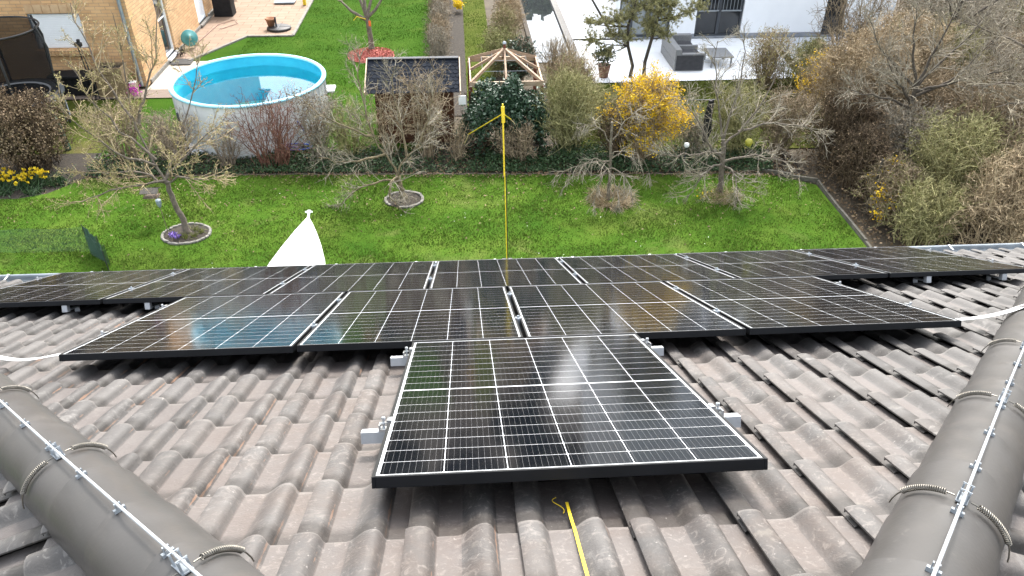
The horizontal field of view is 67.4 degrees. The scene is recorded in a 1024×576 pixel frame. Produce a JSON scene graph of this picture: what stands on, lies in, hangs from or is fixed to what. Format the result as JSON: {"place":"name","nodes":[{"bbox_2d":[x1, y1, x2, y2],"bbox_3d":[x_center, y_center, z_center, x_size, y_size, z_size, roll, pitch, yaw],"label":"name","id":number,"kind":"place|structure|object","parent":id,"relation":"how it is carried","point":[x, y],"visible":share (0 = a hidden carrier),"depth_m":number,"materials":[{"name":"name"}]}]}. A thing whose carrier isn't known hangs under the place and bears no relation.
{"place":"outdoors","nodes":[
{"label":"outdoors","id":0,"kind":"place"},
{"bbox_2d":[23,99,148,153],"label":"side lawn","id":1,"kind":"structure","parent":0,"point":[72,105],"depth_m":18.36,"materials":[{"name":"green plant"}]},
{"bbox_2d":[0,15,70,122],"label":"trampoline","id":2,"kind":"object","parent":1,"relation":"on","point":[25,57],"visible":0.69,"depth_m":17.32,"materials":[{"name":"black fabric"}]},
{"bbox_2d":[64,89,171,99],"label":"plank path","id":3,"kind":"structure","parent":0,"point":[163,93],"depth_m":19.82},
{"bbox_2d":[54,70,98,94],"bbox_3d":[-11.242,-5.301,19.823,1.160,0.500,0.530,-2,35,-3],"label":"storage box","id":4,"kind":"object","parent":3,"relation":"on","point":[70,78],"visible":0.51,"depth_m":19.64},
{"bbox_2d":[91,55,130,96],"bbox_3d":[-10.170,-5.388,19.588,0.819,0.964,0.615,-2,35,-3],"label":"raised planter","id":5,"kind":"object","parent":3,"relation":"on","point":[109,77],"visible":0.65,"depth_m":19.56,"materials":[{"name":"brown wood"}]},
{"bbox_2d":[172,0,309,60],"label":"terrace","id":6,"kind":"structure","parent":0,"point":[249,16],"depth_m":25.20,"materials":[{"name":"stone"}]},
{"bbox_2d":[98,0,431,158],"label":"neighbour lawn","id":7,"kind":"structure","parent":0,"point":[163,104],"depth_m":23.45,"materials":[{"name":"plant"}]},
{"bbox_2d":[147,61,205,89],"bbox_3d":[-9.062,-5.878,21.172,1.260,0.001,2.250,-2,35,-3],"label":"gravel strip","id":8,"kind":"object","parent":7,"relation":"on","point":[165,77],"visible":0.4,"depth_m":21.12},
{"bbox_2d":[168,53,329,158],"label":"pool","id":9,"kind":"structure","parent":7,"relation":"on","point":[249,74],"depth_m":18.58,"materials":[{"name":"white plastic"}]},
{"bbox_2d":[239,0,493,125],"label":"grass","id":10,"kind":"structure","parent":7,"relation":"on","point":[353,17],"depth_m":24.14,"materials":[{"name":"plant"}]},
{"bbox_2d":[347,46,394,62],"bbox_3d":[-4.138,-6.851,22.502,1.376,0.109,1.278,-2,35,-3],"label":"bark mulch bed","id":11,"kind":"object","parent":7,"relation":"on","point":[375,52],"visible":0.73,"depth_m":22.50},
{"bbox_2d":[337,0,381,49],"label":"pruned tree","id":12,"kind":"object","parent":11,"relation":"on","point":[367,13],"visible":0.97,"depth_m":22.31,"materials":[{"name":"brown plant"}]},
{"bbox_2d":[364,56,460,142],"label":"garden shed","id":13,"kind":"structure","parent":7,"relation":"on","point":[453,73],"depth_m":17.09,"materials":[{"name":"wood"}]},
{"bbox_2d":[7,174,824,255],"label":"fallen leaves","id":14,"kind":"object","parent":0,"point":[435,199],"visible":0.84,"depth_m":15.43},
{"bbox_2d":[0,173,866,274],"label":"lawn","id":15,"kind":"structure","parent":0,"point":[126,249],"depth_m":14.65,"materials":[{"name":"plant"}]},
{"bbox_2d":[0,224,109,270],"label":"garden net","id":16,"kind":"object","parent":15,"relation":"on","point":[94,245],"visible":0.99,"depth_m":13.51,"materials":[{"name":"fabric"}]},
{"bbox_2d":[161,222,211,244],"bbox_3d":[-6.032,-1.007,14.237,0.910,0.072,0.781,-2,35,-3],"label":"ring","id":17,"kind":"object","parent":15,"relation":"on","point":[165,236],"visible":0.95,"depth_m":14.18,"materials":[{"name":"grey stone"}]},
{"bbox_2d":[44,0,238,234],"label":"cherry tree","id":18,"kind":"object","parent":17,"relation":"on","point":[176,207],"visible":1,"depth_m":13.21,"materials":[{"name":"brown plant"}]},
{"bbox_2d":[268,210,324,265],"bbox_3d":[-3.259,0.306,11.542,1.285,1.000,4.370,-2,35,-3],"label":"parasol","id":19,"kind":"object","parent":15,"relation":"on","point":[301,245],"visible":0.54,"depth_m":12.10,"materials":[{"name":"white fabric"}]},
{"bbox_2d":[281,32,455,216],"bbox_3d":[-2.651,-2.913,14.568,3.250,3.499,1.961,-2,35,-3],"label":"apple tree","id":20,"kind":"object","parent":15,"relation":"on","point":[403,196],"visible":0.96,"depth_m":14.66,"materials":[{"name":"brown plant"}]},
{"bbox_2d":[545,98,658,214],"bbox_3d":[1.722,-2.442,14.727,2.256,2.131,1.438,-2,35,-3],"label":"weeping tree","id":21,"kind":"object","parent":15,"relation":"on","point":[609,168],"visible":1,"depth_m":14.75,"materials":[{"name":"brown plant"}]},
{"bbox_2d":[582,180,640,214],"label":"dry grass","id":22,"kind":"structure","parent":15,"relation":"on","point":[601,203],"depth_m":15.26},
{"bbox_2d":[640,21,834,210],"bbox_3d":[4.364,-3.106,14.636,3.466,3.682,2.077,-14,37,-19],"label":"plum tree","id":23,"kind":"object","parent":15,"relation":"on","point":[721,166],"visible":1,"depth_m":14.86,"materials":[{"name":"brown plant"}]},
{"bbox_2d":[759,167,871,246],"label":"lawn kerb","id":24,"kind":"structure","parent":15,"relation":"on","point":[847,218],"depth_m":15.46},
{"bbox_2d":[449,0,467,115],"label":"garden path","id":25,"kind":"structure","parent":0,"point":[457,42],"depth_m":23.33,"materials":[{"name":"grey stone"}]},
{"bbox_2d":[521,0,567,61],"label":"pond","id":26,"kind":"structure","parent":0,"point":[542,21],"depth_m":25.20,"materials":[{"name":"white liquid"}]},
{"bbox_2d":[66,0,1023,246],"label":"ground","id":27,"kind":"structure","parent":0,"point":[489,4],"depth_m":16.30,"materials":[{"name":"soil"}]},
{"bbox_2d":[0,0,213,86],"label":"brick house","id":28,"kind":"structure","parent":27,"relation":"on","point":[52,17],"depth_m":19.79,"materials":[{"name":"beige brick"}]},
{"bbox_2d":[27,13,88,47],"bbox_3d":[-11.519,-6.557,19.556,1.280,0.900,0.090,-2,35,-3],"label":"window","id":29,"kind":"structure","parent":28,"relation":"in","point":[51,25],"depth_m":19.51,"materials":[{"name":"grey glass"}]},
{"bbox_2d":[153,0,178,60],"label":"glazed door","id":30,"kind":"structure","parent":28,"relation":"in","point":[162,21],"depth_m":21.98,"materials":[{"name":"white glass"}]},
{"bbox_2d":[0,140,813,198],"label":"planting bed","id":31,"kind":"object","parent":27,"relation":"on","point":[77,161],"visible":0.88,"depth_m":16.60,"materials":[{"name":"soil"}]},
{"bbox_2d":[0,82,78,174],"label":"round bush","id":32,"kind":"object","parent":31,"relation":"on","point":[32,127],"visible":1,"depth_m":15.79,"materials":[{"name":"brown plant"}]},
{"bbox_2d":[73,92,166,162],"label":"twiggy shrub","id":33,"kind":"object","parent":31,"relation":"on","point":[122,129],"visible":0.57,"depth_m":16.22,"materials":[{"name":"brown plant"}]},
{"bbox_2d":[126,106,204,164],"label":"twiggy shrub","id":34,"kind":"object","parent":31,"relation":"on","point":[166,142],"visible":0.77,"depth_m":16.19,"materials":[{"name":"beige plant"}]},
{"bbox_2d":[193,118,252,167],"bbox_3d":[-6.101,-3.116,16.296,1.203,1.122,0.939,-20,40,-26],"label":"dogwood","id":35,"kind":"object","parent":31,"relation":"on","point":[224,150],"visible":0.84,"depth_m":16.28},
{"bbox_2d":[220,87,325,169],"bbox_3d":[-4.940,-3.340,16.136,2.223,2.025,1.565,-15,38,-21],"label":"dogwood","id":36,"kind":"object","parent":31,"relation":"on","point":[278,141],"visible":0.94,"depth_m":16.02,"materials":[{"name":"plant"}]},
{"bbox_2d":[284,80,348,166],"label":"twiggy shrub","id":37,"kind":"object","parent":31,"relation":"on","point":[312,135],"visible":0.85,"depth_m":16.22,"materials":[{"name":"brown plant"}]},
{"bbox_2d":[321,91,378,160],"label":"twiggy shrub","id":38,"kind":"object","parent":31,"relation":"on","point":[343,142],"visible":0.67,"depth_m":16.45,"materials":[{"name":"brown plant"}]},
{"bbox_2d":[356,66,418,159],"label":"tall twiggy shrub","id":39,"kind":"object","parent":31,"relation":"on","point":[383,133],"visible":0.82,"depth_m":16.25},
{"bbox_2d":[378,51,459,160],"bbox_3d":[-1.860,-3.929,16.340,1.563,2.440,1.618,8,36,11],"label":"tall twiggy shrub","id":40,"kind":"object","parent":31,"relation":"on","point":[429,150],"visible":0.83,"depth_m":16.14,"materials":[{"name":"plant"}]},
{"bbox_2d":[84,140,773,176],"bbox_3d":[-1.708,-2.857,16.622,14.588,0.370,1.175,-1,35,-1],"label":"ground cover","id":41,"kind":"object","parent":31,"relation":"on","point":[539,166],"visible":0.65,"depth_m":16.50,"materials":[{"name":"green plant"}]},
{"bbox_2d":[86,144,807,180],"bbox_3d":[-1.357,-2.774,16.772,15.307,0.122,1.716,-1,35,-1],"label":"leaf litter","id":42,"kind":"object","parent":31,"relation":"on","point":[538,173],"visible":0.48,"depth_m":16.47,"materials":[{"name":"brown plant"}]},
{"bbox_2d":[432,114,477,160],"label":"twiggy shrub","id":43,"kind":"object","parent":31,"relation":"on","point":[458,144],"visible":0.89,"depth_m":16.52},
{"bbox_2d":[453,69,554,169],"bbox_3d":[-0.136,-3.670,16.926,2.403,2.322,2.471,14,37,19],"label":"ivy mound","id":44,"kind":"object","parent":31,"relation":"on","point":[512,95],"visible":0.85,"depth_m":16.45,"materials":[{"name":"green plant"}]},
{"bbox_2d":[488,121,538,163],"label":"twiggy shrub","id":45,"kind":"object","parent":31,"relation":"on","point":[523,148],"visible":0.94,"depth_m":16.40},
{"bbox_2d":[532,52,612,155],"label":"fountain shrub","id":46,"kind":"object","parent":31,"relation":"on","point":[563,125],"visible":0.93,"depth_m":16.34,"materials":[{"name":"green plant"}]},
{"bbox_2d":[590,98,644,158],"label":"dark shrub","id":47,"kind":"object","parent":31,"relation":"on","point":[615,146],"visible":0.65,"depth_m":16.46,"materials":[{"name":"green plant"}]},
{"bbox_2d":[593,52,703,164],"bbox_3d":[2.952,-3.770,16.218,2.236,2.468,1.907,-12,37,-17],"label":"forsythia","id":48,"kind":"object","parent":31,"relation":"on","point":[645,93],"visible":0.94,"depth_m":16.04,"materials":[{"name":"yellow plant"}]},
{"bbox_2d":[671,112,719,156],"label":"twiggy shrub","id":49,"kind":"object","parent":31,"relation":"on","point":[696,130],"visible":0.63,"depth_m":16.73,"materials":[{"name":"brown plant"}]},
{"bbox_2d":[685,72,774,157],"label":"twiggy shrub","id":50,"kind":"object","parent":31,"relation":"on","point":[733,125],"visible":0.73,"depth_m":16.60,"materials":[{"name":"brown plant"}]},
{"bbox_2d":[749,82,822,154],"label":"twiggy shrub","id":51,"kind":"object","parent":31,"relation":"on","point":[795,107],"visible":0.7,"depth_m":16.75,"materials":[{"name":"brown plant"}]},
{"bbox_2d":[95,172,761,178],"bbox_3d":[-1.683,-2.394,16.289,14.097,0.040,0.220,-1,35,-1],"label":"bed edging","id":52,"kind":"object","parent":27,"relation":"on","point":[438,173],"visible":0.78,"depth_m":16.30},
{"bbox_2d":[423,22,452,55],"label":"path hedge shrub","id":53,"kind":"object","parent":27,"relation":"on","point":[440,44],"visible":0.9,"depth_m":21.55,"materials":[{"name":"brown plant"}]},
{"bbox_2d":[463,0,493,106],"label":"grass strip","id":54,"kind":"object","parent":27,"relation":"on","point":[470,31],"depth_m":24.39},
{"bbox_2d":[475,21,520,78],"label":"bank bush","id":55,"kind":"object","parent":27,"relation":"on","point":[491,41],"visible":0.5,"depth_m":20.63,"materials":[{"name":"green plant"}]},
{"bbox_2d":[482,1,519,43],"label":"bank bush","id":56,"kind":"object","parent":27,"relation":"on","point":[501,16],"visible":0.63,"depth_m":22.18,"materials":[{"name":"beige plant"}]},
{"bbox_2d":[468,41,543,101],"bbox_3d":[-0.179,-4.838,18.077,1.690,1.940,1.780,-2,35,-3],"label":"gazebo","id":57,"kind":"object","parent":27,"relation":"on","point":[526,58],"visible":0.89,"depth_m":17.59,"materials":[{"name":"wood"}]},
{"bbox_2d":[0,242,1023,575],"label":"bungalow","id":58,"kind":"object","parent":27,"relation":"on","point":[266,462],"visible":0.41,"depth_m":2.44,"materials":[{"name":"tile"}]},
{"bbox_2d":[0,385,254,575],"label":"lightning conductor","id":59,"kind":"object","parent":58,"relation":"attached to","point":[181,565],"visible":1,"depth_m":2.06,"materials":[{"name":"metal"}]},
{"bbox_2d":[36,249,930,278],"bbox_3d":[-0.122,-0.190,6.967,8.148,0.094,0.079,-2,35,-3],"label":"mounting rail","id":60,"kind":"object","parent":58,"relation":"attached to","point":[561,261],"visible":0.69,"depth_m":6.92,"materials":[{"name":"metal"}]},
{"bbox_2d":[0,269,185,307],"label":"solar panel","id":61,"kind":"object","parent":60,"relation":"attached to","point":[77,288],"visible":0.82,"depth_m":6.11,"materials":[{"name":"black glass"}]},
{"bbox_2d":[103,265,311,303],"bbox_3d":[-2.395,-0.051,6.340,1.134,0.037,1.722,-2,9,-3],"label":"solar panel","id":62,"kind":"object","parent":60,"relation":"attached to","point":[230,281],"visible":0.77,"depth_m":6.10,"materials":[{"name":"black glass"}]},
{"bbox_2d":[268,261,434,293],"bbox_3d":[-1.243,-0.090,6.405,1.134,0.035,1.722,-2,9,-3],"label":"solar panel","id":63,"kind":"object","parent":60,"relation":"attached to","point":[325,278],"visible":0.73,"depth_m":6.24,"materials":[{"name":"black glass"}]},
{"bbox_2d":[429,257,582,290],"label":"solar panel","id":64,"kind":"object","parent":60,"relation":"attached to","point":[506,273],"visible":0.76,"depth_m":6.30,"materials":[{"name":"black glass"}]},
{"bbox_2d":[558,254,736,283],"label":"solar panel","id":65,"kind":"object","parent":60,"relation":"attached to","point":[631,268],"visible":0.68,"depth_m":6.37,"materials":[{"name":"black glass"}]},
{"bbox_2d":[677,250,887,279],"bbox_3d":[2.211,-0.206,6.600,1.134,0.036,1.722,-2,9,-3],"label":"solar panel","id":66,"kind":"object","parent":60,"relation":"attached to","point":[763,264],"visible":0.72,"depth_m":6.37,"materials":[{"name":"black glass"}]},
{"bbox_2d":[795,246,1023,277],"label":"solar panel","id":67,"kind":"object","parent":60,"relation":"attached to","point":[901,261],"visible":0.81,"depth_m":6.38,"materials":[{"name":"black glass"}]},
{"bbox_2d":[99,302,911,335],"bbox_3d":[0.036,0.203,4.399,4.686,0.094,0.079,-2,35,-3],"label":"mounting rail","id":68,"kind":"object","parent":58,"relation":"attached to","point":[313,324],"visible":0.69,"depth_m":4.37,"materials":[{"name":"metal"}]},
{"bbox_2d":[59,292,345,360],"bbox_3d":[-1.713,0.195,4.654,1.134,0.035,1.722,-2,9,-3],"label":"solar panel","id":69,"kind":"object","parent":68,"relation":"attached to","point":[230,325],"visible":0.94,"depth_m":4.32,"materials":[{"name":"black glass"}]},
{"bbox_2d":[297,286,522,351],"bbox_3d":[-0.561,0.154,4.719,1.134,0.035,1.722,-2,9,-3],"label":"solar panel","id":70,"kind":"object","parent":68,"relation":"attached to","point":[366,320],"visible":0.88,"depth_m":4.43,"materials":[{"name":"black glass"}]},
{"bbox_2d":[508,281,745,338],"bbox_3d":[0.590,0.116,4.784,1.134,0.035,1.722,-2,9,-3],"label":"solar panel","id":71,"kind":"object","parent":68,"relation":"attached to","point":[653,310],"visible":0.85,"depth_m":4.51,"materials":[{"name":"black glass"}]},
{"bbox_2d":[664,276,961,334],"bbox_3d":[1.742,0.077,4.849,1.134,0.037,1.722,-2,9,-3],"label":"solar panel","id":72,"kind":"object","parent":68,"relation":"attached to","point":[781,305],"visible":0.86,"depth_m":4.52,"materials":[{"name":"black glass"}]},
{"bbox_2d":[361,402,740,443],"bbox_3d":[0.143,0.470,2.679,1.324,0.090,0.071,-2,35,-3],"label":"mounting rail","id":73,"kind":"object","parent":58,"relation":"attached to","point":[372,436],"visible":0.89,"depth_m":2.64,"materials":[{"name":"metal"}]},
{"bbox_2d":[371,334,767,488],"bbox_3d":[0.120,0.398,3.032,1.134,0.036,1.722,-2,9,-3],"label":"solar panel","id":74,"kind":"object","parent":73,"relation":"attached to","point":[479,411],"visible":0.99,"depth_m":2.62,"materials":[{"name":"black glass"}]},
{"bbox_2d":[888,285,1023,575],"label":"lightning conductor","id":75,"kind":"object","parent":58,"relation":"attached to","point":[962,498],"visible":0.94,"depth_m":2.01,"materials":[{"name":"metal"}]},
{"bbox_2d":[493,35,542,80],"bbox_3d":[0.181,-5.944,20.146,1.058,1.391,1.130,29,44,34],"label":"dark evergreen","id":76,"kind":"object","parent":27,"relation":"on","point":[514,66],"visible":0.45,"depth_m":20.02,"materials":[{"name":"green plant"}]},
{"bbox_2d":[535,32,581,81],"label":"reed clump","id":77,"kind":"object","parent":27,"relation":"on","point":[553,53],"visible":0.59,"depth_m":20.37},
{"bbox_2d":[557,0,607,38],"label":"white deck","id":78,"kind":"structure","parent":27,"relation":"on","point":[572,11],"depth_m":25.89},
{"bbox_2d":[546,79,959,152],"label":"rough grass","id":79,"kind":"structure","parent":27,"relation":"on","point":[704,95],"depth_m":19.54,"materials":[{"name":"plant"}]},
{"bbox_2d":[538,46,604,98],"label":"reed clump","id":80,"kind":"object","parent":79,"relation":"on","point":[587,72],"visible":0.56,"depth_m":19.24,"materials":[{"name":"beige plant"}]},
{"bbox_2d":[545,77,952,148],"bbox_3d":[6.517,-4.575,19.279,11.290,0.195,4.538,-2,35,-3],"label":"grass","id":81,"kind":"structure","parent":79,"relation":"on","point":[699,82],"depth_m":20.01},
{"bbox_2d":[739,23,807,89],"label":"leafy shrub","id":82,"kind":"object","parent":79,"relation":"on","point":[769,61],"visible":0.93,"depth_m":19.91,"materials":[{"name":"plant"}]},
{"bbox_2d":[776,31,831,91],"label":"leafy shrub","id":83,"kind":"object","parent":79,"relation":"on","point":[795,69],"visible":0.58,"depth_m":19.91,"materials":[{"name":"green plant"}]},
{"bbox_2d":[791,44,833,113],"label":"yellow shrub","id":84,"kind":"object","parent":79,"relation":"on","point":[810,80],"visible":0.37,"depth_m":18.71,"materials":[{"name":"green plant"}]},
{"bbox_2d":[896,0,1023,49],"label":"bare tree","id":85,"kind":"object","parent":79,"relation":"on","point":[961,3],"visible":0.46,"depth_m":19.31,"materials":[{"name":"brown plant"}]},
{"bbox_2d":[800,73,891,172],"bbox_3d":[7.099,-3.440,16.134,1.910,1.974,1.712,12,37,16],"label":"thicket shrub","id":86,"kind":"object","parent":27,"relation":"on","point":[853,113],"visible":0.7,"depth_m":15.97,"materials":[{"name":"brown plant"}]},
{"bbox_2d":[817,119,900,200],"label":"thicket shrub","id":87,"kind":"object","parent":27,"relation":"on","point":[866,156],"visible":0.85,"depth_m":15.12,"materials":[{"name":"brown plant"}]},
{"bbox_2d":[806,0,922,68],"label":"vase shrub","id":88,"kind":"object","parent":27,"relation":"on","point":[843,23],"visible":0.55,"depth_m":20.54,"materials":[{"name":"plant"}]},
{"bbox_2d":[798,12,933,132],"bbox_3d":[7.828,-4.481,17.038,2.905,3.034,2.610,16,38,21],"label":"thicket shrub","id":89,"kind":"object","parent":27,"relation":"on","point":[857,47],"visible":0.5,"depth_m":16.71,"materials":[{"name":"beige plant"}]},
{"bbox_2d":[733,73,1020,246],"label":"soil","id":90,"kind":"structure","parent":27,"relation":"on","point":[873,227],"depth_m":15.40,"materials":[{"name":"soil"}]},
{"bbox_2d":[844,148,929,227],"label":"thicket shrub","id":91,"kind":"object","parent":27,"relation":"on","point":[893,186],"visible":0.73,"depth_m":14.31,"materials":[{"name":"brown plant"}]},
{"bbox_2d":[855,90,969,182],"bbox_3d":[8.171,-3.017,15.637,2.370,1.868,2.237,16,38,20],"label":"thicket shrub","id":92,"kind":"object","parent":27,"relation":"on","point":[898,129],"visible":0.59,"depth_m":15.48,"materials":[{"name":"beige plant"}]},
{"bbox_2d":[853,0,976,122],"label":"thicket shrub","id":93,"kind":"object","parent":27,"relation":"on","point":[921,42],"visible":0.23,"depth_m":17.21,"materials":[{"name":"beige plant"}]},
{"bbox_2d":[832,0,1023,176],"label":"bare tree","id":94,"kind":"object","parent":27,"relation":"on","point":[917,83],"visible":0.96,"depth_m":14.92,"materials":[{"name":"brown plant"}]},
{"bbox_2d":[868,171,989,245],"bbox_3d":[7.373,-1.311,13.639,1.642,1.663,1.400,-2,35,-3],"label":"thicket shrub","id":95,"kind":"object","parent":27,"relation":"on","point":[940,213],"visible":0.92,"depth_m":13.45,"materials":[{"name":"green plant"}]},
{"bbox_2d":[893,8,994,108],"bbox_3d":[10.521,-5.604,19.107,2.919,2.414,2.620,-2,35,-3],"label":"thicket shrub","id":96,"kind":"object","parent":27,"relation":"on","point":[966,54],"visible":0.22,"depth_m":18.50,"materials":[{"name":"brown plant"}]},
{"bbox_2d":[898,53,1018,150],"bbox_3d":[9.497,-3.897,16.579,2.565,2.238,2.357,-2,35,-3],"label":"thicket shrub","id":97,"kind":"object","parent":27,"relation":"on","point":[941,92],"visible":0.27,"depth_m":16.37,"materials":[{"name":"beige plant"}]},
{"bbox_2d":[898,93,1023,223],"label":"thicket shrub","id":98,"kind":"object","parent":27,"relation":"on","point":[977,140],"visible":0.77,"depth_m":13.97,"materials":[{"name":"green plant"}]},
{"bbox_2d":[916,69,1023,196],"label":"thicket shrub","id":99,"kind":"object","parent":27,"relation":"on","point":[995,103],"visible":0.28,"depth_m":14.75,"materials":[{"name":"beige plant"}]},
{"bbox_2d":[920,0,1023,76],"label":"thicket shrub","id":100,"kind":"object","parent":27,"relation":"on","point":[998,20],"visible":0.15,"depth_m":19.78,"materials":[{"name":"brown plant"}]},
{"bbox_2d":[928,131,1023,245],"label":"thicket shrub","id":101,"kind":"object","parent":27,"relation":"on","point":[1014,222],"visible":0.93,"depth_m":13.10,"materials":[{"name":"beige plant"}]},
{"bbox_2d":[948,0,1023,129],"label":"bare tree","id":102,"kind":"object","parent":27,"relation":"on","point":[1000,35],"visible":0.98,"depth_m":14.16,"materials":[{"name":"brown plant"}]},
{"bbox_2d":[957,31,1023,142],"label":"thicket shrub","id":103,"kind":"object","parent":27,"relation":"on","point":[1009,63],"visible":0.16,"depth_m":16.16,"materials":[{"name":"brown plant"}]},
{"bbox_2d":[574,38,796,82],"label":"white terrace","id":104,"kind":"structure","parent":0,"point":[620,65],"depth_m":22.25,"materials":[{"name":"concrete"}]},
{"bbox_2d":[577,0,710,79],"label":"pine tree","id":105,"kind":"object","parent":104,"relation":"on","point":[654,29],"visible":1,"depth_m":20.10,"materials":[{"name":"green plant"}]},
{"bbox_2d":[661,33,704,70],"bbox_3d":[4.897,-6.807,22.057,0.840,0.600,1.665,-2,35,-3],"label":"rattan sofa","id":106,"kind":"object","parent":104,"relation":"on","point":[679,52],"visible":0.93,"depth_m":21.56,"materials":[{"name":"grey wicker"}]},
{"bbox_2d":[594,0,896,39],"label":"white house","id":107,"kind":"structure","parent":0,"point":[721,17],"depth_m":23.84,"materials":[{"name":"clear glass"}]},
{"bbox_2d":[694,0,744,35],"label":"window","id":108,"kind":"structure","parent":107,"relation":"in","point":[722,15],"depth_m":23.85,"materials":[{"name":"grey glass"}]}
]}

